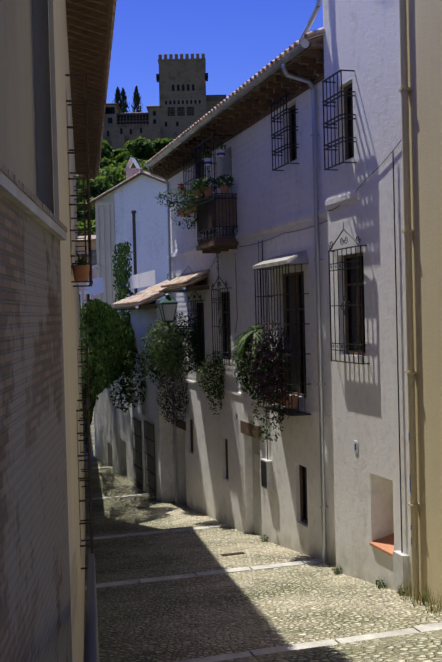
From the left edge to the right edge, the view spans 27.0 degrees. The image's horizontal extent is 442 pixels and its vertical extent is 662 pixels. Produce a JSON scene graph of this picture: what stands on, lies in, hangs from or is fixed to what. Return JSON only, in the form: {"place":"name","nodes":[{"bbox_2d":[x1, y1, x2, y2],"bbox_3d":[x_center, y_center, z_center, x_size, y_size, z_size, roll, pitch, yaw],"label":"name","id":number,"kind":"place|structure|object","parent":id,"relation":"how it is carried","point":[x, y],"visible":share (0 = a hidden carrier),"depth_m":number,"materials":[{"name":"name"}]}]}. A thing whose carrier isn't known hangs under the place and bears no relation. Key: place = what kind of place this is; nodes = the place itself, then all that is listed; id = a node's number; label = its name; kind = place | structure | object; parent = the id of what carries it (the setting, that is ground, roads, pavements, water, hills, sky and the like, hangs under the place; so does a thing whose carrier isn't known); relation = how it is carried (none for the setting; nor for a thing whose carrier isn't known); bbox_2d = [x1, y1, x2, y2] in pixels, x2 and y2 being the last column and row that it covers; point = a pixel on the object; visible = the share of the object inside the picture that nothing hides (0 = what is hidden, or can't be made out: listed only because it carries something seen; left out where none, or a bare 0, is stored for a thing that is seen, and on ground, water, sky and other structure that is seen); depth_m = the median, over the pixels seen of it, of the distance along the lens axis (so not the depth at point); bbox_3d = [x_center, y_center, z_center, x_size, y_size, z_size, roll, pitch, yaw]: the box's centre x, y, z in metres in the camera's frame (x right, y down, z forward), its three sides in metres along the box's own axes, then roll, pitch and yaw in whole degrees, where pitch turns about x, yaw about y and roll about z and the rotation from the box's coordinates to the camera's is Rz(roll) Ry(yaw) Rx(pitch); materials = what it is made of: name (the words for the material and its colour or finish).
{"place":"outdoors","nodes":[
{"label":"outdoors","id":0,"kind":"place"},
{"bbox_2d":[124,157,139,178],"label":"chimney","id":1,"kind":"object","parent":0,"point":[130,171],"visible":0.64,"depth_m":65.56,"materials":[{"name":"white paint"}]},
{"bbox_2d":[106,0,322,112],"label":"sky","id":2,"kind":"structure","parent":0,"point":[237,39],"materials":[{"name":"blue"}]},
{"bbox_3d":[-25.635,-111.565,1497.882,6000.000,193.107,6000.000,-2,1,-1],"label":"terrain ground","id":3,"kind":"structure","parent":0,"visible":0},
{"bbox_2d":[0,0,71,661],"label":"wall","id":4,"kind":"structure","parent":3,"relation":"on","point":[35,611],"depth_m":3.28,"materials":[{"name":"brick"}]},
{"bbox_2d":[48,0,116,661],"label":"building","id":5,"kind":"structure","parent":3,"relation":"on","point":[83,34],"depth_m":11.50,"materials":[{"name":"paint"}]},
{"bbox_2d":[65,74,92,286],"bbox_3d":[-1.532,-1.541,9.900,0.236,2.086,1.324,-2,1,-8],"label":"grille","id":6,"kind":"object","parent":5,"relation":"attached to","point":[86,149],"visible":0.88,"depth_m":9.27,"materials":[{"name":"metal"}]},
{"bbox_2d":[73,176,86,264],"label":"grille","id":7,"kind":"object","parent":5,"relation":"attached to","point":[84,225],"visible":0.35,"depth_m":16.13,"materials":[{"name":"metal"}]},
{"bbox_2d":[79,328,87,415],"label":"grille","id":8,"kind":"object","parent":5,"relation":"attached to","point":[85,362],"visible":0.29,"depth_m":19.24,"materials":[{"name":"metal"}]},
{"bbox_2d":[76,399,92,569],"bbox_3d":[-1.627,1.764,10.946,0.166,1.786,1.324,-2,1,-8],"label":"grille","id":9,"kind":"object","parent":5,"relation":"attached to","point":[88,478],"visible":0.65,"depth_m":10.31,"materials":[{"name":"metal"}]},
{"bbox_2d":[77,346,91,486],"bbox_3d":[-2.214,1.331,14.897,0.186,2.136,1.424,-2,1,-8],"label":"grille","id":10,"kind":"object","parent":5,"relation":"attached to","point":[87,377],"visible":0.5,"depth_m":14.21,"materials":[{"name":"metal"}]},
{"bbox_2d":[71,251,104,280],"bbox_3d":[-1.509,-0.690,9.923,0.567,0.328,0.544,-2,1,-1],"label":"pot plant","id":11,"kind":"object","parent":5,"relation":"attached to","point":[80,269],"visible":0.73,"depth_m":9.85,"materials":[{"name":"orange plant"}]},
{"bbox_2d":[77,185,91,226],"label":"hill trees","id":12,"kind":"object","parent":3,"relation":"on","point":[80,207],"depth_m":186.18,"materials":[{"name":"green plant"}]},
{"bbox_2d":[78,235,95,262],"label":"building","id":13,"kind":"structure","parent":3,"relation":"on","point":[93,242],"depth_m":90.74,"materials":[{"name":"paint"}]},
{"bbox_2d":[79,250,97,363],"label":"building","id":14,"kind":"structure","parent":3,"relation":"on","point":[85,294],"depth_m":78.49,"materials":[{"name":"white paint"}]},
{"bbox_2d":[85,277,103,295],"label":"wall","id":15,"kind":"structure","parent":3,"relation":"on","point":[97,287],"depth_m":59.73,"materials":[{"name":"white paint"}]},
{"bbox_2d":[76,136,155,202],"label":"hill trees","id":16,"kind":"object","parent":3,"relation":"on","point":[140,148],"visible":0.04,"depth_m":241.91,"materials":[{"name":"green plant"}]},
{"bbox_2d":[76,137,170,235],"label":"hill trees","id":17,"kind":"object","parent":3,"relation":"on","point":[123,158],"depth_m":195.54,"materials":[{"name":"green plant"}]},
{"bbox_2d":[78,138,173,177],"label":"hill trees","id":18,"kind":"object","parent":3,"relation":"on","point":[116,152],"visible":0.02,"depth_m":249.00,"materials":[{"name":"green plant"}]},
{"bbox_2d":[90,168,168,319],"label":"house wall","id":19,"kind":"structure","parent":3,"relation":"on","point":[116,205],"depth_m":64.44,"materials":[{"name":"white paint"}]},
{"bbox_2d":[97,138,170,191],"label":"hill trees","id":20,"kind":"object","parent":3,"relation":"on","point":[109,171],"visible":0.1,"depth_m":210.05,"materials":[{"name":"green plant"}]},
{"bbox_2d":[94,270,174,501],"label":"house","id":21,"kind":"structure","parent":3,"relation":"on","point":[114,443],"depth_m":29.81,"materials":[{"name":"white paint"}]},
{"bbox_2d":[109,241,168,412],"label":"terrace ivy plants","id":22,"kind":"object","parent":21,"relation":"attached to","point":[122,274],"visible":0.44,"depth_m":31.24,"materials":[{"name":"green plant"}]},
{"bbox_2d":[132,417,155,499],"bbox_3d":[-2.491,4.471,29.658,0.032,3.261,3.423,-2,1,-16],"label":"lean-to door grilles","id":23,"kind":"object","parent":21,"relation":"attached to","point":[148,436],"visible":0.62,"depth_m":29.34,"materials":[{"name":"black metal"}]},
{"bbox_2d":[131,210,137,293],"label":"flue pipe","id":24,"kind":"object","parent":3,"relation":"on","point":[133,212],"visible":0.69,"depth_m":51.67,"materials":[{"name":"metal"}]},
{"bbox_2d":[102,53,225,149],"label":"castle","id":25,"kind":"structure","parent":3,"relation":"on","point":[186,102],"depth_m":320.13,"materials":[{"name":"stone"}]},
{"bbox_2d":[112,86,142,112],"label":"cypress trees","id":26,"kind":"object","parent":25,"relation":"on","point":[123,105],"visible":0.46,"depth_m":337.26,"materials":[{"name":"green plant"}]},
{"bbox_2d":[83,407,441,661],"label":"street cobbles","id":27,"kind":"object","parent":3,"relation":"on","point":[179,582],"visible":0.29,"depth_m":13.37,"materials":[{"name":"stone"}]},
{"bbox_2d":[84,553,98,661],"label":"pipe","id":28,"kind":"object","parent":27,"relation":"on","point":[91,653],"visible":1,"depth_m":3.83,"materials":[{"name":"metal"}]},
{"bbox_2d":[260,534,441,616],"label":"weeds","id":29,"kind":"object","parent":27,"relation":"on","point":[400,592],"visible":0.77,"depth_m":12.18,"materials":[{"name":"green plant"}]},
{"bbox_2d":[145,0,411,594],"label":"house","id":30,"kind":"structure","parent":3,"relation":"on","point":[361,38],"depth_m":16.65,"materials":[{"name":"white paint"}]},
{"bbox_2d":[140,312,204,425],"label":"window plants","id":31,"kind":"object","parent":30,"relation":"attached to","point":[170,345],"depth_m":24.63,"materials":[{"name":"green plant"}]},
{"bbox_2d":[158,290,199,345],"bbox_3d":[-1.079,-0.330,24.235,1.065,1.490,0.430,-2,1,-16],"label":"street lantern","id":32,"kind":"object","parent":30,"relation":"attached to","point":[167,304],"visible":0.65,"depth_m":24.03,"materials":[{"name":"metal"}]},
{"bbox_2d":[159,269,209,292],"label":"awning roof","id":33,"kind":"structure","parent":30,"relation":"attached to","point":[185,282],"depth_m":23.65,"materials":[{"name":"tile"}]},
{"bbox_2d":[183,150,204,204],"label":"grille","id":34,"kind":"object","parent":30,"relation":"attached to","point":[193,178],"visible":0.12,"depth_m":24.09,"materials":[{"name":"metal"}]},
{"bbox_2d":[187,291,204,371],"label":"window grille","id":35,"kind":"object","parent":30,"relation":"attached to","point":[197,311],"visible":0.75,"depth_m":24.17,"materials":[{"name":"metal"}]},
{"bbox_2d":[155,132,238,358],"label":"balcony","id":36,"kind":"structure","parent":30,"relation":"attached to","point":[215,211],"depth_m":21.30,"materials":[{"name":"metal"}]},
{"bbox_2d":[197,352,225,414],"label":"window plants","id":37,"kind":"object","parent":30,"relation":"attached to","point":[214,386],"depth_m":22.35,"materials":[{"name":"green plant"}]},
{"bbox_2d":[211,277,231,365],"bbox_3d":[0.025,-0.317,22.205,0.136,2.238,1.365,-2,1,-16],"label":"window grille","id":38,"kind":"object","parent":30,"relation":"attached to","point":[221,326],"visible":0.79,"depth_m":22.10,"materials":[{"name":"metal"}]},
{"bbox_2d":[146,0,328,562],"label":"gutter downpipes","id":39,"kind":"object","parent":30,"relation":"attached to","point":[288,57],"visible":0.81,"depth_m":16.32,"materials":[{"name":"metal"}]},
{"bbox_2d":[254,264,311,415],"bbox_3d":[1.180,0.147,17.838,0.416,2.798,1.964,-2,1,-16],"label":"window grille","id":40,"kind":"object","parent":30,"relation":"attached to","point":[293,412],"visible":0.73,"depth_m":17.30,"materials":[{"name":"metal"}]},
{"bbox_2d":[228,320,297,441],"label":"window plants","id":41,"kind":"object","parent":40,"relation":"hanging from","point":[255,340],"depth_m":17.64,"materials":[{"name":"green plant"}]},
{"bbox_2d":[270,92,298,170],"bbox_3d":[1.219,-3.782,17.566,0.256,1.316,0.864,-2,1,-16],"label":"grille","id":42,"kind":"object","parent":30,"relation":"attached to","point":[280,130],"visible":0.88,"depth_m":17.45,"materials":[{"name":"metal"}]},
{"bbox_2d":[175,139,401,330],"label":"facade cables","id":43,"kind":"object","parent":30,"relation":"attached to","point":[278,235],"visible":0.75,"depth_m":19.52,"materials":[{"name":"black plastic"}]},
{"bbox_2d":[235,151,409,594],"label":"cables","id":44,"kind":"object","parent":30,"relation":"attached to","point":[400,565],"visible":0.9,"depth_m":12.96,"materials":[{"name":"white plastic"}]},
{"bbox_2d":[322,69,356,170],"bbox_3d":[1.853,-3.279,14.407,0.256,1.416,0.734,-2,1,-16],"label":"grille","id":45,"kind":"object","parent":30,"relation":"attached to","point":[327,123],"visible":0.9,"depth_m":14.31,"materials":[{"name":"metal"}]},
{"bbox_2d":[328,222,369,364],"bbox_3d":[1.993,-0.608,14.431,0.136,2.208,1.225,-2,1,-16],"label":"window grille","id":46,"kind":"object","parent":30,"relation":"attached to","point":[347,301],"visible":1,"depth_m":14.35,"materials":[{"name":"metal"}]},
{"bbox_2d":[406,0,441,607],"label":"building","id":47,"kind":"structure","parent":3,"relation":"on","point":[424,34],"depth_m":11.94,"materials":[{"name":"paint"}]},
{"bbox_2d":[398,0,420,599],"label":"cream downpipe","id":48,"kind":"object","parent":47,"relation":"attached to","point":[407,231],"visible":0.98,"depth_m":12.38,"materials":[{"name":"metal"}]},
{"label":"garden wall","id":49,"kind":"object","parent":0,"visible":0},
{"bbox_2d":[79,298,135,453],"bbox_3d":[-4.854,1.350,34.099,3.674,4.924,17.590,-2,1,-9],"label":"tree","id":50,"kind":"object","parent":49,"relation":"attached to","point":[109,333],"depth_m":26.59,"materials":[{"name":"green plant"}]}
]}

